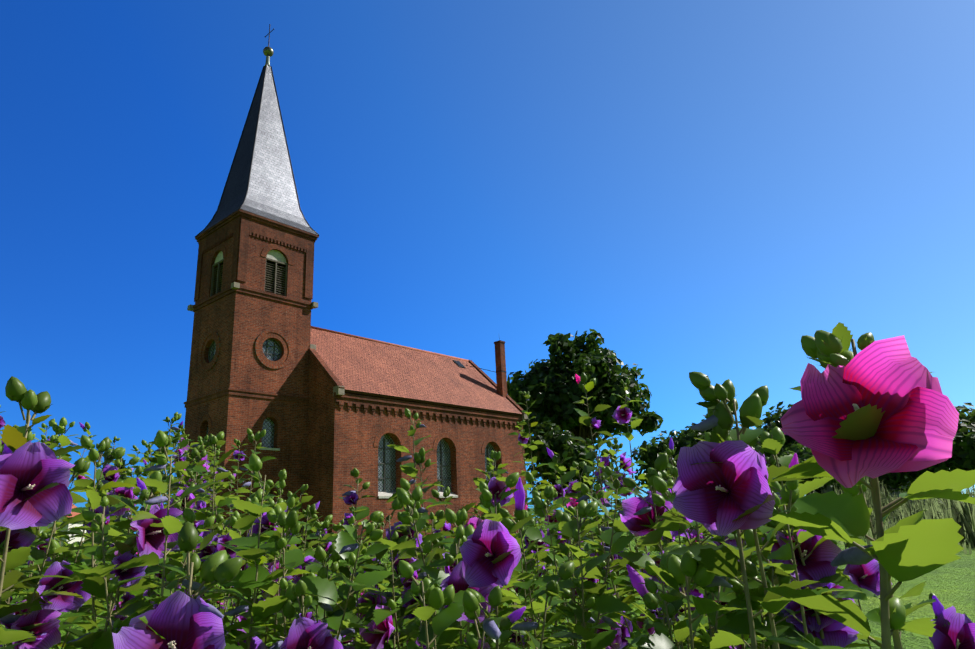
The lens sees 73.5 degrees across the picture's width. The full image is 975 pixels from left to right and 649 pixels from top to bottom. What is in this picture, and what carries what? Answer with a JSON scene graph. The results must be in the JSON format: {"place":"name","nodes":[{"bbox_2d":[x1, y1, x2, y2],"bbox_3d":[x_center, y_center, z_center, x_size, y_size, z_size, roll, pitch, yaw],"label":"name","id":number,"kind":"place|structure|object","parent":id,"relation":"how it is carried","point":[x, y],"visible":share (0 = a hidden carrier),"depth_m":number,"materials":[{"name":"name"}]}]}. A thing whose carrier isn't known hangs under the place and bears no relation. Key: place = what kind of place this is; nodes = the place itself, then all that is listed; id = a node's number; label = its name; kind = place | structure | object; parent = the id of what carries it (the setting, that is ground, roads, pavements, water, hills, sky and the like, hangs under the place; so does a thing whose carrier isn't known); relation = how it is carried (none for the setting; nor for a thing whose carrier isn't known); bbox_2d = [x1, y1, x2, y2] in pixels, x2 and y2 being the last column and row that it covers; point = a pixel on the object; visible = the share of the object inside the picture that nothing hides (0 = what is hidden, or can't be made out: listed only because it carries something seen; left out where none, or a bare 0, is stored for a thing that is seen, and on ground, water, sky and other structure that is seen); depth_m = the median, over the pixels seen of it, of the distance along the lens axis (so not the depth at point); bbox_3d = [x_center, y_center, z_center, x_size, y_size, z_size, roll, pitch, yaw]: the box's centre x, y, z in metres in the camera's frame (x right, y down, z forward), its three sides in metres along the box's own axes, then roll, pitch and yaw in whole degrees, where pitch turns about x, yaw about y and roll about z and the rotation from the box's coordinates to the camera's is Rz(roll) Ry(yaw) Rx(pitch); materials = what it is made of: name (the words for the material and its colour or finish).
{"place":"outdoors","nodes":[
{"label":"outdoors","id":0,"kind":"place"},
{"bbox_2d":[36,503,85,545],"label":"house","id":1,"kind":"structure","parent":0,"point":[76,539],"depth_m":71.37,"materials":[{"name":"white"}]},
{"bbox_2d":[90,458,134,545],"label":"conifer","id":2,"kind":"object","parent":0,"point":[121,467],"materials":[{"name":"green plant"}]},
{"bbox_2d":[179,233,527,533],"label":"brick walls","id":3,"kind":"structure","parent":0,"point":[322,442],"depth_m":30.50,"materials":[{"name":"brown brick"}]},
{"bbox_2d":[197,244,503,484],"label":"window surrounds","id":4,"kind":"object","parent":3,"relation":"attached to","point":[262,337],"depth_m":30.64,"materials":[{"name":"brown brick"}]},
{"bbox_2d":[184,209,527,547],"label":"cornice","id":5,"kind":"structure","parent":3,"relation":"attached to","point":[240,225],"depth_m":31.66,"materials":[{"name":"brown brick"}]},
{"bbox_2d":[195,24,318,236],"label":"trim","id":6,"kind":"structure","parent":5,"relation":"on","point":[268,52],"depth_m":35.11,"materials":[{"name":"grey metal"}]},
{"bbox_2d":[197,65,317,235],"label":"spire","id":7,"kind":"structure","parent":5,"relation":"on","point":[272,194],"depth_m":33.70,"materials":[{"name":"grey metal"}]},
{"bbox_2d":[345,392,441,405],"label":"gutter","id":8,"kind":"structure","parent":5,"relation":"attached to","point":[392,398],"depth_m":41.30,"materials":[{"name":"metal"}]},
{"bbox_2d":[310,328,522,415],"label":"roof","id":9,"kind":"structure","parent":5,"relation":"attached to","point":[362,366],"depth_m":35.83,"materials":[{"name":"tile"}]},
{"bbox_2d":[311,326,468,361],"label":"roof ridge","id":10,"kind":"structure","parent":9,"relation":"on","point":[350,335],"depth_m":38.36,"materials":[{"name":"red tile"}]},
{"bbox_2d":[208,250,505,497],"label":"church fittings","id":11,"kind":"object","parent":3,"relation":"attached to","point":[276,257],"visible":0.31,"depth_m":31.61,"materials":[{"name":"white"}]},
{"bbox_2d":[0,0,974,533],"label":"sky","id":12,"kind":"structure","parent":0,"point":[707,187],"materials":[{"name":"blue"}]},
{"bbox_2d":[12,515,974,648],"bbox_3d":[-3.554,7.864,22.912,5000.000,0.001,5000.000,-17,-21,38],"label":"ground","id":13,"kind":"structure","parent":0,"point":[950,584],"depth_m":6.01,"materials":[{"name":"green plant"}]},
{"bbox_2d":[0,322,974,648],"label":"hibiscus","id":14,"kind":"object","parent":13,"relation":"on","point":[914,546],"depth_m":0.78,"materials":[{"name":"green plant"}]},
{"bbox_2d":[0,330,949,648],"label":"hibiscus buds","id":15,"kind":"object","parent":14,"relation":"attached to","point":[820,344],"visible":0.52,"depth_m":0.83,"materials":[{"name":"green plant"}]},
{"bbox_2d":[524,420,604,510],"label":"shrub","id":16,"kind":"object","parent":13,"relation":"on","point":[551,436],"depth_m":42.67,"materials":[{"name":"green plant"}]},
{"bbox_2d":[506,329,663,518],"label":"tree","id":17,"kind":"object","parent":13,"relation":"on","point":[550,384],"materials":[{"name":"green plant"}]},
{"bbox_2d":[632,413,760,490],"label":"tree","id":18,"kind":"object","parent":13,"relation":"on","point":[684,438],"depth_m":46.87,"materials":[{"name":"green plant"}]},
{"bbox_2d":[747,401,809,494],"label":"tree","id":19,"kind":"object","parent":13,"relation":"on","point":[771,421],"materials":[{"name":"green plant"}]},
{"bbox_2d":[775,450,825,492],"bbox_3d":[17.009,9.285,37.399,4.436,4.120,4.750,-17,-21,38],"label":"bush","id":20,"kind":"object","parent":13,"relation":"on","point":[789,452],"visible":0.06,"depth_m":36.68,"materials":[{"name":"green plant"}]},
{"bbox_2d":[775,441,835,492],"bbox_3d":[19.661,9.278,39.061,5.585,4.856,6.015,-17,-21,38],"label":"tree","id":21,"kind":"object","parent":13,"relation":"on","point":[801,451],"depth_m":39.58,"materials":[{"name":"green plant"}]},
{"bbox_2d":[810,476,934,507],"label":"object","id":22,"kind":"structure","parent":13,"relation":"on","point":[828,488],"depth_m":37.19,"materials":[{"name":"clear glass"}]},
{"bbox_2d":[815,465,940,497],"bbox_3d":[16.474,6.434,27.482,4.996,3.931,5.620,-17,-21,38],"label":"tree","id":23,"kind":"object","parent":13,"relation":"on","point":[893,480],"depth_m":26.56,"materials":[{"name":"green plant"}]},
{"bbox_2d":[806,470,974,553],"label":"fence weeds","id":24,"kind":"object","parent":13,"relation":"on","point":[961,513],"visible":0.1,"depth_m":12.85,"materials":[{"name":"green plant"}]},
{"bbox_2d":[904,403,974,473],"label":"tree","id":25,"kind":"object","parent":13,"relation":"on","point":[963,451],"depth_m":24.93,"materials":[{"name":"green plant"}]},
{"bbox_2d":[821,486,918,500],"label":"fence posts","id":26,"kind":"object","parent":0,"point":[881,487],"visible":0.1,"depth_m":20.96,"materials":[{"name":"brown wood"}]}
]}

